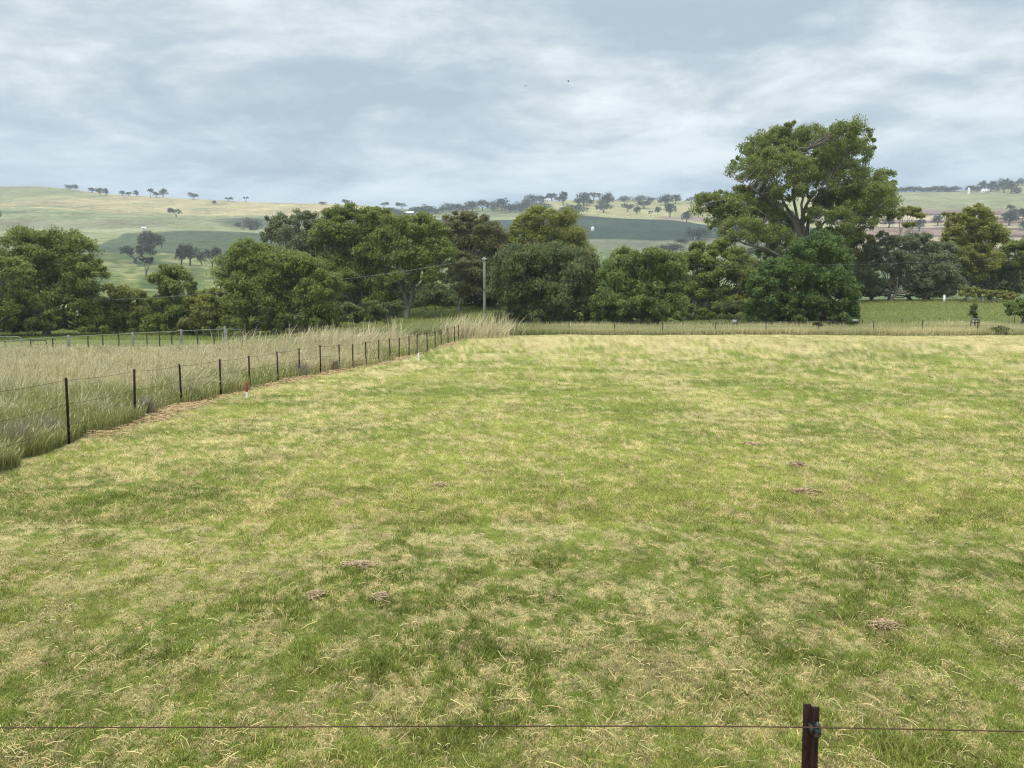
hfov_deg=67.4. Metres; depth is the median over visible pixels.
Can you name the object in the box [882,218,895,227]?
tree
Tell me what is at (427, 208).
tree
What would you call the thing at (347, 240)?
gum tree
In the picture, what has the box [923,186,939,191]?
tree
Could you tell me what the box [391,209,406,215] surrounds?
tree
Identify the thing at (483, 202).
tree
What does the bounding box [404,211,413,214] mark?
farm shed
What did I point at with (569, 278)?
pepper tree
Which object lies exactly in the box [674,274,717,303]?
gum tree
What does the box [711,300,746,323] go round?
shrub
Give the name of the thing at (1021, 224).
tree
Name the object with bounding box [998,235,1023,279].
gum tree
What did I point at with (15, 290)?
gum tree
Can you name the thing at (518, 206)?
tree
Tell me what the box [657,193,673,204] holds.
tree
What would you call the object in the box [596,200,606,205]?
tree
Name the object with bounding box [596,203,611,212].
tree
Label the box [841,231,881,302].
gum tree
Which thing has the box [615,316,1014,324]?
wire fence
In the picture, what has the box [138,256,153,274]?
tree
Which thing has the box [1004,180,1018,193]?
tree
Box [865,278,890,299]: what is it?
gum tree
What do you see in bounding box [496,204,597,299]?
gum tree
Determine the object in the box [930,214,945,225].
tree
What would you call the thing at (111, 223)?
hills
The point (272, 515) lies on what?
mown grass
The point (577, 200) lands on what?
tree
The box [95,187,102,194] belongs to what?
tree
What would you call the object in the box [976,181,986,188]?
tree
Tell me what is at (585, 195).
tree
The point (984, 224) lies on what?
gum tree
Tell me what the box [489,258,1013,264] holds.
power line
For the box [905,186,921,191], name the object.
tree
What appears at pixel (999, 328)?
shrub
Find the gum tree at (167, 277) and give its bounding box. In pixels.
[139,263,199,334]
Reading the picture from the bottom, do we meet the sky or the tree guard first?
the tree guard
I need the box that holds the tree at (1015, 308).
[1003,297,1023,324]
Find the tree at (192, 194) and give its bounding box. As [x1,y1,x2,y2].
[187,192,198,198]
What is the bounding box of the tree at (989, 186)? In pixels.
[983,180,996,191]
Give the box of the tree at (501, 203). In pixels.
[493,197,510,210]
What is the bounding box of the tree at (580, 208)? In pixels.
[557,204,589,214]
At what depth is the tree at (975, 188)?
1431.43 m
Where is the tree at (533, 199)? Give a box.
[524,193,545,203]
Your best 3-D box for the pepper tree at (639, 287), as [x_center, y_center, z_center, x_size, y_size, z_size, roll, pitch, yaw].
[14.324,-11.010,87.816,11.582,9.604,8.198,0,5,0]
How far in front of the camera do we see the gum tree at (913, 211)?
118.21 m
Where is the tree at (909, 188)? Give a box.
[898,186,912,191]
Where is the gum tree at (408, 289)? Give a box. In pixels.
[398,278,446,306]
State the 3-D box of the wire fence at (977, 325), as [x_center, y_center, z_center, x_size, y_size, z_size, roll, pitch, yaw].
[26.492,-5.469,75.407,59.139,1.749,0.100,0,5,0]
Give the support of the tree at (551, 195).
on the hills
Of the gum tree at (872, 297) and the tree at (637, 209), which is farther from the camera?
the tree at (637, 209)
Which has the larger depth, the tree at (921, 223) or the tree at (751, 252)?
the tree at (921, 223)
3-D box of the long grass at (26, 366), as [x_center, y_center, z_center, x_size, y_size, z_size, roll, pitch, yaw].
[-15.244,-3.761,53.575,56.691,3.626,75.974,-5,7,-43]
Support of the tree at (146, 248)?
on the hills
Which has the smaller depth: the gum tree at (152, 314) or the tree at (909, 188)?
the gum tree at (152, 314)
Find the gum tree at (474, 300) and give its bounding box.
[440,266,504,306]
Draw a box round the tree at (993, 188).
[990,183,1002,190]
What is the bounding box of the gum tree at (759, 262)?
[743,257,802,308]
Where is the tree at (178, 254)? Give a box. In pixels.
[174,244,185,264]
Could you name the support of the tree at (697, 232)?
on the hills
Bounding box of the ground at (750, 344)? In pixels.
[0,300,1023,767]
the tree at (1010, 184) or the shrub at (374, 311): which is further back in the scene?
the tree at (1010, 184)
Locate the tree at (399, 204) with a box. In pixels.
[395,202,405,208]
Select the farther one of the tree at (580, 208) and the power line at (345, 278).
the tree at (580, 208)
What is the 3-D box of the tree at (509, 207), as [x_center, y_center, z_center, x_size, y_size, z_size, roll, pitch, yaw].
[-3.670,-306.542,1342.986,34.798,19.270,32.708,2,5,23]
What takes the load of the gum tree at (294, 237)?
on the ground at (750, 344)
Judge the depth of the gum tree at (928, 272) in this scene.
113.85 m
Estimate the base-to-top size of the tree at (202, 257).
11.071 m
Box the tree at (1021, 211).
[1018,208,1023,219]
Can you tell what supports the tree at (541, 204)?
on the hills
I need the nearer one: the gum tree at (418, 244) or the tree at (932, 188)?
the gum tree at (418, 244)
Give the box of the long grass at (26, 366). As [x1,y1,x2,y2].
[0,310,528,470]
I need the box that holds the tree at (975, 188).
[970,186,980,190]
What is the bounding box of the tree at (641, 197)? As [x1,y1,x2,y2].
[630,195,648,201]
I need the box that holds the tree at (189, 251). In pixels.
[178,243,201,265]
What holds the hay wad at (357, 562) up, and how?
on the ground at (750, 344)
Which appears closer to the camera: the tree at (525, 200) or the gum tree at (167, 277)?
the gum tree at (167, 277)
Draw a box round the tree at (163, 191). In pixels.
[159,188,167,197]
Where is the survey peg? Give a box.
[245,382,247,397]
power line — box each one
[95,258,481,300]
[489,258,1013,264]
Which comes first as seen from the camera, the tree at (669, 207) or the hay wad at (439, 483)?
the hay wad at (439, 483)
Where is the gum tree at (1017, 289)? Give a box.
[969,272,1023,294]
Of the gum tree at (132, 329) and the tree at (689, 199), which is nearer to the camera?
the gum tree at (132, 329)
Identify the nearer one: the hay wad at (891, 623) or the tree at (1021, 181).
the hay wad at (891, 623)
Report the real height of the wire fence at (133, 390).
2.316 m
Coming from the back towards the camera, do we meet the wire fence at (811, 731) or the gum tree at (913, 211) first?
the gum tree at (913, 211)
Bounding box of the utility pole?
[482,257,486,320]
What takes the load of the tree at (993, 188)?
on the hills
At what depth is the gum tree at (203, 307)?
96.41 m
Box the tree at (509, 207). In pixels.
[501,204,515,211]
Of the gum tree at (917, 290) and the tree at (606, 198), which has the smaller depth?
the gum tree at (917, 290)
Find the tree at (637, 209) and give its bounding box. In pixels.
[632,206,640,214]
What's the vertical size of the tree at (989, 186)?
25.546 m
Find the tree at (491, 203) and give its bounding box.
[485,201,498,210]
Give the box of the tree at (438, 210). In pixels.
[430,209,442,213]
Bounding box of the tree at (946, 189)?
[939,187,954,191]
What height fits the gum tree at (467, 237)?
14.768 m
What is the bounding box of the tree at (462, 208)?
[456,204,470,211]
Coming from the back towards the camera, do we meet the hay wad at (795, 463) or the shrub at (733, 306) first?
the shrub at (733, 306)
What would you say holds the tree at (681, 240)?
on the hills
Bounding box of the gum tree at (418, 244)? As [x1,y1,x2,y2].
[372,210,458,318]
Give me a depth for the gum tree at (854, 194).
107.84 m
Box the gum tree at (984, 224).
[938,203,1012,298]
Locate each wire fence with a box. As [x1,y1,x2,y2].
[0,325,462,447]
[0,704,1023,767]
[481,319,996,331]
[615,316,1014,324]
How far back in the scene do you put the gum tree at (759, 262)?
104.96 m
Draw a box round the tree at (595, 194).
[588,192,601,199]
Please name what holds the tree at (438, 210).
on the hills
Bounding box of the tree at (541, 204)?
[526,202,551,207]
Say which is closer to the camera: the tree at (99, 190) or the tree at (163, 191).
the tree at (99, 190)
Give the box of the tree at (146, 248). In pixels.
[117,243,156,263]
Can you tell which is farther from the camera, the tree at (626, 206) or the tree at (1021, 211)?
the tree at (626, 206)
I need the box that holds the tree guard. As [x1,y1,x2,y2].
[970,317,979,326]
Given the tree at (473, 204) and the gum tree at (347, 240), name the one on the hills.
the tree at (473, 204)
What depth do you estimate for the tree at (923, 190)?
1463.63 m
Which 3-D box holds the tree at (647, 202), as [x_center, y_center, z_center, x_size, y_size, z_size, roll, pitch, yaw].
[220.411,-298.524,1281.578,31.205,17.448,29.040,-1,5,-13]
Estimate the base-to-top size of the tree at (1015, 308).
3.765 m
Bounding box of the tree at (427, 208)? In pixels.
[417,204,437,213]
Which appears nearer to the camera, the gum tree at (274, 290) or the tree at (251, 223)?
the gum tree at (274, 290)
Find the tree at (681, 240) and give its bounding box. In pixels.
[670,238,688,241]
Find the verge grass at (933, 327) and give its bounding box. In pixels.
[0,299,1023,340]
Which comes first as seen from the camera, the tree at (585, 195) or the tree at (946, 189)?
the tree at (585, 195)
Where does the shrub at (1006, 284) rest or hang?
on the ground at (750, 344)
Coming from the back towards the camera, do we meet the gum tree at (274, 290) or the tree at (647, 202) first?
the tree at (647, 202)
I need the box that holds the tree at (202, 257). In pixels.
[196,252,207,264]
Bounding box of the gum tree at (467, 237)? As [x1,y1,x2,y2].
[435,210,513,310]
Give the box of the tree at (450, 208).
[438,202,455,211]
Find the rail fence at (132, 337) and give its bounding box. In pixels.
[0,326,242,347]
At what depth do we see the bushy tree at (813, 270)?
84.20 m
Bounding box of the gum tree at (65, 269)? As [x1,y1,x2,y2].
[0,223,111,335]
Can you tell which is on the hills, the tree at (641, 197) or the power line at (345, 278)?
the tree at (641, 197)
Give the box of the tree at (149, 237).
[136,229,165,248]
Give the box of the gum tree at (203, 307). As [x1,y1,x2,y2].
[171,286,239,335]
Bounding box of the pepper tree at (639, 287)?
[586,245,690,325]
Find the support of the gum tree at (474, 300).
on the ground at (750, 344)
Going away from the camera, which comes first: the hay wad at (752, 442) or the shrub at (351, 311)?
the hay wad at (752, 442)
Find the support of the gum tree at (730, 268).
on the ground at (750, 344)
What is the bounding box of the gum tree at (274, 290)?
[206,236,349,334]
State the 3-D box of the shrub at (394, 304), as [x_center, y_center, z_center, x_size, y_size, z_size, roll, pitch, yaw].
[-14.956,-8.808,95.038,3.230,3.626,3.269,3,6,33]
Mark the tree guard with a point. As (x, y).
(975, 319)
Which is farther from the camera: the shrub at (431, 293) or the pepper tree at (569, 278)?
the shrub at (431, 293)
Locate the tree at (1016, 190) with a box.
[1010,187,1021,193]
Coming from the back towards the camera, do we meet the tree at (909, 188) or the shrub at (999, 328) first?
the tree at (909, 188)
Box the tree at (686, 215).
[681,210,692,222]
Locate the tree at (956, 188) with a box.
[948,186,962,190]
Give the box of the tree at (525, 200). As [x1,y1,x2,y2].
[522,198,533,209]
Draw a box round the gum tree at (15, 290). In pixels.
[0,255,45,332]
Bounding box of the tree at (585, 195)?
[576,192,590,204]
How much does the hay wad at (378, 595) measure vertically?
0.090 m
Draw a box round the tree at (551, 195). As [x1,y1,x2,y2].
[546,193,558,200]
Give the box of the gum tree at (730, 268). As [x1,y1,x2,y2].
[675,237,764,319]
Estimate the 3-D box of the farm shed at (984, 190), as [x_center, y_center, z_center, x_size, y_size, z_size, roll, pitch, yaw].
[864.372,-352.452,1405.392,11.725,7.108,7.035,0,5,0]
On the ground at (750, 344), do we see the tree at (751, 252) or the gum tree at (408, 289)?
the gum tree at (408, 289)
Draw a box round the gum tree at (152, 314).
[120,301,170,330]
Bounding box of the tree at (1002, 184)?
[995,177,1009,192]
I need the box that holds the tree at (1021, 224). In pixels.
[1018,220,1023,229]
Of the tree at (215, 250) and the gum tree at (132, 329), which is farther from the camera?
the tree at (215, 250)
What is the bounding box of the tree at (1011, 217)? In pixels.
[999,211,1019,225]
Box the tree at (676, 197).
[670,194,682,203]
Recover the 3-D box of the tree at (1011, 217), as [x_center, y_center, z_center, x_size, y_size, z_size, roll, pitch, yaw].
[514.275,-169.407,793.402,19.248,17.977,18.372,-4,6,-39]
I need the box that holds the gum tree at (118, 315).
[86,282,159,333]
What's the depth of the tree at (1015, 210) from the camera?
903.29 m
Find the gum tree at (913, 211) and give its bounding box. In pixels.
[887,205,927,299]
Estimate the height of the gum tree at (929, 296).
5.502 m
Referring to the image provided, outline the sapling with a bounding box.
[967,302,978,323]
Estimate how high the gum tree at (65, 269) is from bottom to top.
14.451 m
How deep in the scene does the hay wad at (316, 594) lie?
6.71 m
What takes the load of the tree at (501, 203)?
on the hills
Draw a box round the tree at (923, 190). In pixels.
[914,187,931,191]
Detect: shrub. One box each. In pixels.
[340,300,365,331]
[362,299,391,331]
[381,299,406,323]
[410,281,462,317]
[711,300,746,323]
[812,321,822,326]
[908,280,1023,299]
[958,287,1020,301]
[986,325,1013,334]
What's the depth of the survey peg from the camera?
23.47 m
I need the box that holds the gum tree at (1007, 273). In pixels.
[962,248,1022,289]
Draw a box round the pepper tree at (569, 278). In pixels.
[481,240,606,324]
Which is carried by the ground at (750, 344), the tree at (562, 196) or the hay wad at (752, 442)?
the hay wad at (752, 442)
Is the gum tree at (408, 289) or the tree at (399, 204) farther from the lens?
the tree at (399, 204)
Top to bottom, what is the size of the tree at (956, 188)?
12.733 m
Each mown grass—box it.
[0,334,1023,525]
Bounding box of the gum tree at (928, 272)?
[849,230,971,301]
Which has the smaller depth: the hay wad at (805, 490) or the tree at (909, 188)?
the hay wad at (805, 490)
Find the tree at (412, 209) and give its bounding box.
[408,206,418,212]
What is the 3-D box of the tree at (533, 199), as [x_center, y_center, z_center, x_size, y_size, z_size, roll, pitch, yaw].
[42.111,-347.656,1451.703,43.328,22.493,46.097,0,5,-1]
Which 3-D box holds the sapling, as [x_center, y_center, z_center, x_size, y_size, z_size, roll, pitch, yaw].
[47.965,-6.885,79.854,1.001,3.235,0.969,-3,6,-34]
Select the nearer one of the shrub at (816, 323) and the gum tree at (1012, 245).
the shrub at (816, 323)
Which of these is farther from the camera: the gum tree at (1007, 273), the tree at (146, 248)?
the tree at (146, 248)
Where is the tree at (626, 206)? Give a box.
[621,203,633,211]
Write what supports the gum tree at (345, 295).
on the ground at (750, 344)
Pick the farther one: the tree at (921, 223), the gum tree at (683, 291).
the tree at (921, 223)
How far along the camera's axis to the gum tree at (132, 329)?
110.00 m
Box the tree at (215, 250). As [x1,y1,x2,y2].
[202,246,221,267]
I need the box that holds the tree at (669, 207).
[664,202,676,216]
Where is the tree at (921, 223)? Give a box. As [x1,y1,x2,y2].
[914,218,926,231]
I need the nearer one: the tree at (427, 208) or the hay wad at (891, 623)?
the hay wad at (891, 623)
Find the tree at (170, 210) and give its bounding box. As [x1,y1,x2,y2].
[167,208,182,216]
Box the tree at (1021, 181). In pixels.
[1016,178,1023,185]
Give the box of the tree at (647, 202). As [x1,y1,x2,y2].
[635,200,650,208]
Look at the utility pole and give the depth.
95.21 m
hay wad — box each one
[304,588,325,599]
[339,559,385,568]
[371,590,391,602]
[427,481,449,487]
[736,441,767,445]
[785,487,827,493]
[786,460,812,468]
[867,617,904,630]
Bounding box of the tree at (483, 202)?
[478,200,487,210]
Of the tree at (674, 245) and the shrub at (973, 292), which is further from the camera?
the tree at (674, 245)
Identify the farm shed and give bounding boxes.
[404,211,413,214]
[980,189,988,192]
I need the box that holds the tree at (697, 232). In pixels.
[683,227,713,239]
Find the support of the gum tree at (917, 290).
on the ground at (750, 344)
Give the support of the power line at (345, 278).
attached to the utility pole
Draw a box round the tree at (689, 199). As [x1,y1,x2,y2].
[684,197,695,203]
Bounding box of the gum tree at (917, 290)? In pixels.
[855,275,955,299]
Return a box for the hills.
[0,184,1023,309]
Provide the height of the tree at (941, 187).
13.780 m
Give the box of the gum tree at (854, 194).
[688,113,903,289]
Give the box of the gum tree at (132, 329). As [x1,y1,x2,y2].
[78,298,146,332]
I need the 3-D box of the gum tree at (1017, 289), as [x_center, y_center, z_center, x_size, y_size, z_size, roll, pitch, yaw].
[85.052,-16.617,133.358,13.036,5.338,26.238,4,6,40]
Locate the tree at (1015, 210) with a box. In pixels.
[1007,208,1019,215]
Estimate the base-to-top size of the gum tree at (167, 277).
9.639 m
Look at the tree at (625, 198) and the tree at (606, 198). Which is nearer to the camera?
the tree at (606, 198)
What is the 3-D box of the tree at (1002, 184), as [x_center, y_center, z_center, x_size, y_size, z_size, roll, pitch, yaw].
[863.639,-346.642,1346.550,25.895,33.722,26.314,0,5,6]
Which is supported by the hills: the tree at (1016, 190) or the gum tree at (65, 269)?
the tree at (1016, 190)
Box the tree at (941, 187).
[930,185,947,191]
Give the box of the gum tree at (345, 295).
[321,287,366,319]
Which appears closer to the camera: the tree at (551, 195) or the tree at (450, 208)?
the tree at (450, 208)
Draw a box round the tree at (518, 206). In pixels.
[511,200,532,211]
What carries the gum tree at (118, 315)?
on the ground at (750, 344)
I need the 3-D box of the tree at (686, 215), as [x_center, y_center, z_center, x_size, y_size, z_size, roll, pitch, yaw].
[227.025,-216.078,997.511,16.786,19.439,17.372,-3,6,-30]
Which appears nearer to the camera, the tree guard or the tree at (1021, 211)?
the tree guard
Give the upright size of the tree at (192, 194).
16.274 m
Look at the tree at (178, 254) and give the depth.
523.51 m
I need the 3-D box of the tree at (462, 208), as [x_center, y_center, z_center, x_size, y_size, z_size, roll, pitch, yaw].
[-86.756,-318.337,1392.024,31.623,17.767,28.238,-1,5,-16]
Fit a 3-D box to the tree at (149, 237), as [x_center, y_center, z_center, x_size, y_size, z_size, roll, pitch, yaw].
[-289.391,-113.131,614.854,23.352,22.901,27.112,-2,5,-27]
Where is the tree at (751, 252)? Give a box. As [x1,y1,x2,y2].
[745,247,755,255]
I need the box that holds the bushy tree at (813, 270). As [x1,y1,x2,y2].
[738,228,864,326]
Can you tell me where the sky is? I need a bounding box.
[0,0,1023,208]
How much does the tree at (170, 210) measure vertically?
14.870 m
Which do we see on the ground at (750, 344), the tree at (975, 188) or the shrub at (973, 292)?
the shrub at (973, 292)
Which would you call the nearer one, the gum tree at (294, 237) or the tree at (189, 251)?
the gum tree at (294, 237)
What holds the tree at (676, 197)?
on the hills
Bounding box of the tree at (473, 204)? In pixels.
[464,201,479,211]
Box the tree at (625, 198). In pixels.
[615,196,632,200]
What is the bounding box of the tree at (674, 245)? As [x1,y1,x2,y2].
[656,243,685,251]
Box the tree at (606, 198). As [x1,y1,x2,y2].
[599,191,614,203]
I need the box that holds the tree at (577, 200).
[572,197,585,203]
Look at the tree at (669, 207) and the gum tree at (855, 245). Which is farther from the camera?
the tree at (669, 207)
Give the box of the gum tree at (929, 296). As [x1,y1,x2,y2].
[910,287,956,298]
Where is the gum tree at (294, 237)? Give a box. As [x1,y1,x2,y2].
[259,208,333,317]
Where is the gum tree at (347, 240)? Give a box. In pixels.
[306,200,406,317]
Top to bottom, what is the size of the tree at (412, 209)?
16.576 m
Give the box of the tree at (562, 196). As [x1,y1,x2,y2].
[559,191,567,204]
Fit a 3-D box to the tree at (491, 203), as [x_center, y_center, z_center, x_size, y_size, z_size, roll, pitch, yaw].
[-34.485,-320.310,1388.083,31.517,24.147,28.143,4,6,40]
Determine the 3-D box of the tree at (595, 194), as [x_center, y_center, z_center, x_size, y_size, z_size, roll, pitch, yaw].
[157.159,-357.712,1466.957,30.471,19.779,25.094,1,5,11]
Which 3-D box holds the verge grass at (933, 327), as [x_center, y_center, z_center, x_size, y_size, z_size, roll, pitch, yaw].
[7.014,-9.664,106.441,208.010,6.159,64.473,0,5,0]
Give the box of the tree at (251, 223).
[240,217,263,229]
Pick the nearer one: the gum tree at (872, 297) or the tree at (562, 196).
the gum tree at (872, 297)
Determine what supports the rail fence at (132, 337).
on the ground at (750, 344)

